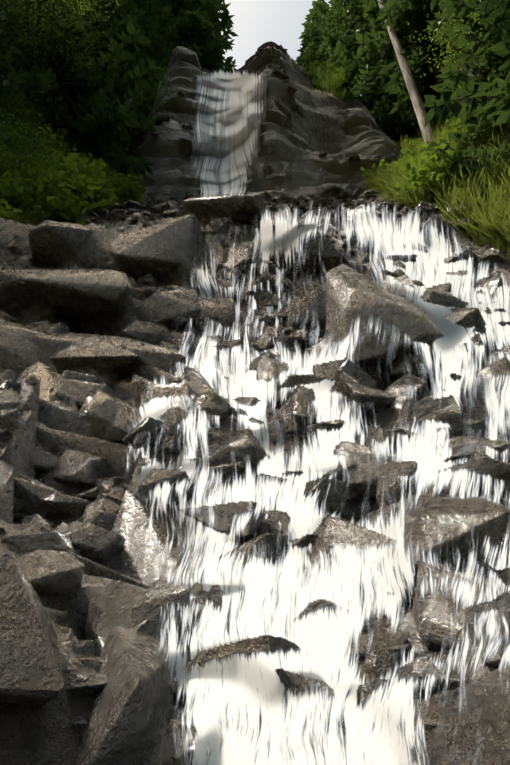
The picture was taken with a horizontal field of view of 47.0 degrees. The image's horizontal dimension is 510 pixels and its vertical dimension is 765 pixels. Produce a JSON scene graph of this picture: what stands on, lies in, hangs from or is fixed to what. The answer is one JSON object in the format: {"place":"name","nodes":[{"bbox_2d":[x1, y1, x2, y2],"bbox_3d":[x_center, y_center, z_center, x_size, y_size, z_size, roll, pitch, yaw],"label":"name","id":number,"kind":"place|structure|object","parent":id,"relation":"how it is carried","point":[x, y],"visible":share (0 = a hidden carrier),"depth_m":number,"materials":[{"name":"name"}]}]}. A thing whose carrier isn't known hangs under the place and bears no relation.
{"place":"outdoors","nodes":[
{"label":"outdoors","id":0,"kind":"place"},
{"bbox_2d":[2,84,62,132],"bbox_3d":[-10.346,-10.963,25.147,3.468,3.340,3.176,-16,-36,23],"label":"shrub","id":1,"kind":"object","parent":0,"point":[20,96],"visible":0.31,"depth_m":25.34,"materials":[{"name":"green plant"}]},
{"bbox_2d":[23,111,68,130],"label":"shrub","id":2,"kind":"object","parent":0,"point":[42,121],"visible":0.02,"depth_m":28.05,"materials":[{"name":"green plant"}]},
{"bbox_2d":[0,41,509,764],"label":"terrain","id":3,"kind":"structure","parent":0,"point":[302,127],"depth_m":11.70,"materials":[{"name":"grey stone"}]},
{"bbox_2d":[0,0,30,143],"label":"tree","id":4,"kind":"object","parent":3,"relation":"on","point":[9,49],"visible":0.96,"depth_m":23.76,"materials":[{"name":"green plant"}]},
{"bbox_2d":[0,199,31,224],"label":"bush","id":5,"kind":"object","parent":3,"relation":"on","point":[7,215],"visible":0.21,"depth_m":16.48,"materials":[{"name":"green plant"}]},
{"bbox_2d":[0,113,37,161],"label":"shrub","id":6,"kind":"object","parent":3,"relation":"on","point":[9,134],"visible":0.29,"depth_m":20.58,"materials":[{"name":"green plant"}]},
{"bbox_2d":[0,169,43,201],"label":"bush","id":7,"kind":"object","parent":3,"relation":"on","point":[24,180],"visible":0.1,"depth_m":18.38,"materials":[{"name":"green plant"}]},
{"bbox_2d":[2,122,41,155],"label":"shrub","id":8,"kind":"object","parent":3,"relation":"on","point":[16,141],"visible":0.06,"depth_m":22.00,"materials":[{"name":"green plant"}]},
{"bbox_2d":[0,171,49,219],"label":"bush","id":9,"kind":"object","parent":3,"relation":"on","point":[7,194],"visible":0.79,"depth_m":17.49,"materials":[{"name":"green plant"}]},
{"bbox_2d":[7,150,43,173],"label":"bush","id":10,"kind":"object","parent":3,"relation":"on","point":[13,157],"visible":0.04,"depth_m":21.04,"materials":[{"name":"green plant"}]},
{"bbox_2d":[0,70,54,134],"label":"shrub","id":11,"kind":"object","parent":3,"relation":"on","point":[14,106],"visible":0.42,"depth_m":23.74,"materials":[{"name":"green plant"}]},
{"bbox_2d":[0,151,57,184],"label":"bush","id":12,"kind":"object","parent":3,"relation":"on","point":[5,165],"visible":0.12,"depth_m":19.41,"materials":[{"name":"green plant"}]},
{"bbox_2d":[2,1,57,56],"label":"tree","id":13,"kind":"object","parent":3,"relation":"on","point":[17,45],"visible":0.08,"depth_m":31.91,"materials":[{"name":"green plant"}]},
{"bbox_2d":[19,168,48,195],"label":"bush","id":14,"kind":"object","parent":3,"relation":"on","point":[31,177],"visible":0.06,"depth_m":19.45,"materials":[{"name":"green plant"}]},
{"bbox_2d":[15,186,54,210],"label":"bush","id":15,"kind":"object","parent":3,"relation":"on","point":[30,192],"visible":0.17,"depth_m":18.53,"materials":[{"name":"green plant"}]},
{"bbox_2d":[0,0,74,76],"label":"tree","id":16,"kind":"object","parent":3,"relation":"on","point":[33,12],"visible":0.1,"depth_m":31.32,"materials":[{"name":"green plant"}]},
{"bbox_2d":[0,102,81,194],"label":"shrub","id":17,"kind":"object","parent":3,"relation":"on","point":[30,151],"visible":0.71,"depth_m":19.49,"materials":[{"name":"green plant"}]},
{"bbox_2d":[16,165,86,224],"bbox_3d":[-6.499,-5.696,18.682,1.864,1.942,2.588,-16,-36,23],"label":"shrub","id":18,"kind":"object","parent":3,"relation":"on","point":[67,212],"visible":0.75,"depth_m":18.54,"materials":[{"name":"green plant"}]},
{"bbox_2d":[30,126,86,164],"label":"bush","id":19,"kind":"object","parent":3,"relation":"on","point":[56,138],"visible":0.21,"depth_m":24.64,"materials":[{"name":"green plant"}]},
{"bbox_2d":[40,125,80,152],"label":"shrub","id":20,"kind":"object","parent":3,"relation":"on","point":[64,132],"visible":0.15,"depth_m":26.18,"materials":[{"name":"green plant"}]},
{"bbox_2d":[35,147,92,177],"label":"bush","id":21,"kind":"object","parent":3,"relation":"on","point":[71,157],"visible":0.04,"depth_m":22.08,"materials":[{"name":"green plant"}]},
{"bbox_2d":[0,0,132,142],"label":"tree","id":22,"kind":"object","parent":3,"relation":"on","point":[35,47],"visible":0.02,"depth_m":29.14,"materials":[{"name":"green plant"}]},
{"bbox_2d":[40,185,93,220],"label":"bush","id":23,"kind":"object","parent":3,"relation":"on","point":[77,202],"visible":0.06,"depth_m":20.02,"materials":[{"name":"green plant"}]},
{"bbox_2d":[53,141,84,156],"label":"shrub","id":24,"kind":"object","parent":3,"relation":"on","point":[71,149],"depth_m":25.72,"materials":[{"name":"green plant"}]},
{"bbox_2d":[57,133,84,152],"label":"shrub","id":25,"kind":"object","parent":3,"relation":"on","point":[76,142],"visible":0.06,"depth_m":26.73,"materials":[{"name":"green plant"}]},
{"bbox_2d":[41,167,106,210],"bbox_3d":[-6.611,-6.406,20.094,2.653,1.607,1.854,-8,-34,13],"label":"bush","id":26,"kind":"object","parent":3,"relation":"on","point":[80,185],"visible":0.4,"depth_m":19.92,"materials":[{"name":"green plant"}]},
{"bbox_2d":[50,125,98,163],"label":"shrub","id":27,"kind":"object","parent":3,"relation":"on","point":[85,150],"visible":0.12,"depth_m":26.75,"materials":[{"name":"green plant"}]},
{"bbox_2d":[55,164,94,210],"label":"bush","id":28,"kind":"object","parent":3,"relation":"on","point":[69,180],"visible":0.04,"depth_m":21.52,"materials":[{"name":"green plant"}]},
{"bbox_2d":[0,0,150,149],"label":"beech","id":29,"kind":"object","parent":3,"relation":"on","point":[85,10],"visible":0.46,"depth_m":26.70,"materials":[{"name":"green plant"}]},
{"bbox_2d":[57,149,103,172],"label":"shrub","id":30,"kind":"object","parent":3,"relation":"on","point":[99,160],"visible":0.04,"depth_m":23.57,"materials":[{"name":"green plant"}]},
{"bbox_2d":[55,158,107,206],"bbox_3d":[-6.577,-7.047,21.884,2.026,1.755,2.898,6,-33,-9],"label":"bush","id":31,"kind":"object","parent":3,"relation":"on","point":[84,161],"visible":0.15,"depth_m":21.38,"materials":[{"name":"green plant"}]},
{"bbox_2d":[0,0,165,149],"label":"broadleaf tree","id":32,"kind":"object","parent":3,"relation":"on","point":[148,66],"visible":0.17,"depth_m":30.02,"materials":[{"name":"green plant"}]},
{"bbox_2d":[9,0,157,178],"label":"broadleaf tree","id":33,"kind":"object","parent":3,"relation":"on","point":[95,132],"visible":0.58,"depth_m":27.19,"materials":[{"name":"green plant"}]},
{"bbox_2d":[71,158,110,187],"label":"bush","id":34,"kind":"object","parent":3,"relation":"on","point":[95,173],"visible":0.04,"depth_m":22.72,"materials":[{"name":"green plant"}]},
{"bbox_2d":[82,178,116,210],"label":"bush","id":35,"kind":"object","parent":3,"relation":"on","point":[97,197],"visible":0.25,"depth_m":21.63,"materials":[{"name":"green plant"}]},
{"bbox_2d":[88,157,119,179],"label":"bush","id":36,"kind":"object","parent":3,"relation":"on","point":[91,159],"depth_m":27.15,"materials":[{"name":"green plant"}]},
{"bbox_2d":[100,183,118,207],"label":"bush","id":37,"kind":"object","parent":3,"relation":"on","point":[108,194],"visible":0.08,"depth_m":22.81,"materials":[{"name":"green plant"}]},
{"bbox_2d":[97,166,145,202],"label":"bush","id":38,"kind":"object","parent":3,"relation":"on","point":[136,187],"visible":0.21,"depth_m":25.25,"materials":[{"name":"green plant"}]},
{"bbox_2d":[102,170,143,201],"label":"bush","id":39,"kind":"object","parent":3,"relation":"on","point":[117,182],"visible":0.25,"depth_m":24.83,"materials":[{"name":"green plant"}]},
{"bbox_2d":[107,173,143,202],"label":"bush","id":40,"kind":"object","parent":3,"relation":"on","point":[127,189],"visible":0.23,"depth_m":24.86,"materials":[{"name":"green plant"}]},
{"bbox_2d":[137,63,184,116],"bbox_3d":[-5.771,-14.842,31.673,4.248,4.318,2.998,-9,-34,14],"label":"bush","id":41,"kind":"object","parent":3,"relation":"on","point":[150,104],"visible":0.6,"depth_m":31.66,"materials":[{"name":"green plant"}]},
{"bbox_2d":[136,0,210,83],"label":"tree","id":42,"kind":"object","parent":3,"relation":"on","point":[163,53],"visible":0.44,"depth_m":39.85,"materials":[{"name":"green plant"}]},
{"bbox_2d":[158,0,237,73],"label":"broadleaf tree","id":43,"kind":"object","parent":3,"relation":"on","point":[212,29],"visible":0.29,"depth_m":42.40,"materials":[{"name":"green plant"}]},
{"bbox_2d":[215,47,236,72],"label":"tree","id":44,"kind":"object","parent":3,"relation":"on","point":[229,63],"depth_m":55.43,"materials":[{"name":"green plant"}]},
{"bbox_2d":[190,68,266,199],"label":"waterfall water","id":45,"kind":"structure","parent":3,"relation":"on","point":[237,131],"depth_m":30.14,"materials":[{"name":"white liquid"}]},
{"bbox_2d":[0,46,509,764],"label":"rocks","id":46,"kind":"object","parent":3,"relation":"on","point":[124,692],"visible":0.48,"depth_m":6.48,"materials":[{"name":"grey stone"}]},
{"bbox_2d":[0,92,509,255],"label":"grass tufts","id":47,"kind":"object","parent":3,"relation":"on","point":[485,194],"visible":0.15,"depth_m":16.68,"materials":[{"name":"green plant"}]},
{"bbox_2d":[298,0,328,69],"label":"tree","id":48,"kind":"object","parent":3,"relation":"on","point":[306,24],"visible":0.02,"depth_m":57.78,"materials":[{"name":"green plant"}]},
{"bbox_2d":[126,202,509,764],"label":"cascade water","id":49,"kind":"structure","parent":3,"relation":"on","point":[246,690],"depth_m":3.54,"materials":[{"name":"liquid"}]},
{"bbox_2d":[311,58,347,98],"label":"bush","id":50,"kind":"object","parent":3,"relation":"on","point":[332,78],"visible":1,"depth_m":33.76,"materials":[{"name":"green plant"}]},
{"bbox_2d":[294,0,375,106],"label":"tree","id":51,"kind":"object","parent":3,"relation":"on","point":[309,44],"visible":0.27,"depth_m":44.73,"materials":[{"name":"green plant"}]},
{"bbox_2d":[309,0,380,105],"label":"tree","id":52,"kind":"object","parent":3,"relation":"on","point":[358,9],"visible":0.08,"depth_m":45.16,"materials":[{"name":"green plant"}]},
{"bbox_2d":[310,0,402,143],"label":"broadleaf tree","id":53,"kind":"object","parent":3,"relation":"on","point":[344,20],"visible":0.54,"depth_m":39.28,"materials":[{"name":"green plant"}]},
{"bbox_2d":[360,159,390,188],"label":"shrub","id":54,"kind":"object","parent":3,"relation":"on","point":[366,173],"visible":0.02,"depth_m":26.41,"materials":[{"name":"green plant"}]},
{"bbox_2d":[364,0,434,93],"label":"tree","id":55,"kind":"object","parent":3,"relation":"on","point":[405,15],"visible":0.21,"depth_m":33.59,"materials":[{"name":"green plant"}]},
{"bbox_2d":[354,0,450,122],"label":"broadleaf tree","id":56,"kind":"object","parent":3,"relation":"on","point":[370,44],"visible":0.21,"depth_m":35.77,"materials":[{"name":"green plant"}]},
{"bbox_2d":[365,18,439,143],"bbox_3d":[10.756,-23.616,43.410,7.695,23.247,7.631,3,-33,-5],"label":"tree","id":57,"kind":"object","parent":3,"relation":"on","point":[372,103],"visible":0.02,"depth_m":37.92,"materials":[{"name":"green plant"}]},
{"bbox_2d":[376,0,434,142],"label":"tree trunk","id":58,"kind":"object","parent":3,"relation":"on","point":[416,100],"visible":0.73,"depth_m":31.10,"materials":[{"name":"grey plant"}]},
{"bbox_2d":[395,123,420,148],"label":"shrub","id":59,"kind":"object","parent":3,"relation":"on","point":[408,132],"visible":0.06,"depth_m":36.03,"materials":[{"name":"green plant"}]},
{"bbox_2d":[386,143,430,176],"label":"shrub","id":60,"kind":"object","parent":3,"relation":"on","point":[424,152],"visible":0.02,"depth_m":23.34,"materials":[{"name":"green plant"}]},
{"bbox_2d":[371,18,450,141],"bbox_3d":[10.805,-24.583,40.448,8.602,26.206,8.674,21,-38,-29],"label":"broadleaf tree","id":61,"kind":"object","parent":3,"relation":"on","point":[402,108],"visible":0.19,"depth_m":34.22,"materials":[{"name":"green plant"}]},
{"bbox_2d":[394,139,431,166],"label":"shrub","id":62,"kind":"object","parent":3,"relation":"on","point":[408,150],"visible":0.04,"depth_m":25.24,"materials":[{"name":"green plant"}]},
{"bbox_2d":[412,107,449,139],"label":"shrub","id":63,"kind":"object","parent":3,"relation":"on","point":[443,122],"visible":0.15,"depth_m":31.65,"materials":[{"name":"green plant"}]},
{"bbox_2d":[394,139,477,216],"bbox_3d":[5.369,-6.144,17.703,2.811,2.109,2.024,-21,-38,28],"label":"shrub","id":64,"kind":"object","parent":3,"relation":"on","point":[436,158],"visible":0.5,"depth_m":17.36,"materials":[{"name":"green plant"}]},
{"bbox_2d":[427,0,466,102],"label":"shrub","id":65,"kind":"object","parent":3,"relation":"on","point":[438,88],"visible":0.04,"depth_m":27.16,"materials":[{"name":"green plant"}]},
{"bbox_2d":[439,126,463,140],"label":"shrub","id":66,"kind":"object","parent":3,"relation":"on","point":[457,129],"visible":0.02,"depth_m":24.76,"materials":[{"name":"green plant"}]},
{"bbox_2d":[441,114,475,137],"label":"shrub","id":67,"kind":"object","parent":3,"relation":"on","point":[453,125],"visible":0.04,"depth_m":25.61,"materials":[{"name":"green plant"}]},
{"bbox_2d":[408,0,509,144],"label":"beech","id":68,"kind":"object","parent":3,"relation":"on","point":[503,126],"visible":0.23,"depth_m":20.49,"materials":[{"name":"green plant"}]},
{"bbox_2d":[443,19,486,74],"bbox_3d":[11.661,-20.314,25.947,8.950,28.531,8.246,-6,-33,9],"label":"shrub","id":69,"kind":"object","parent":3,"relation":"on","point":[451,28],"depth_m":23.28,"materials":[{"name":"green plant"}]},
{"bbox_2d":[422,0,509,180],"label":"broadleaf tree","id":70,"kind":"object","parent":3,"relation":"on","point":[496,108],"visible":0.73,"depth_m":18.90,"materials":[{"name":"green plant"}]},
{"bbox_2d":[435,0,509,128],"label":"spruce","id":71,"kind":"object","parent":3,"relation":"on","point":[448,27],"visible":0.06,"depth_m":23.90,"materials":[{"name":"green plant"}]},
{"bbox_2d":[445,3,506,60],"bbox_3d":[11.030,-19.137,25.352,8.033,25.606,7.401,13,-35,-19],"label":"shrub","id":72,"kind":"object","parent":3,"relation":"on","point":[455,34],"visible":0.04,"depth_m":21.72,"materials":[{"name":"green plant"}]},
{"bbox_2d":[458,135,502,154],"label":"shrub","id":73,"kind":"object","parent":3,"relation":"on","point":[465,139],"visible":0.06,"depth_m":18.56,"materials":[{"name":"green plant"}]},
{"bbox_2d":[463,0,509,83],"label":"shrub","id":74,"kind":"object","parent":3,"relation":"on","point":[497,70],"visible":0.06,"depth_m":20.35,"materials":[{"name":"green plant"}]},
{"bbox_2d":[218,0,330,71],"label":"sky","id":75,"kind":"structure","parent":0,"point":[256,22],"materials":[{"name":"white"}]}
]}

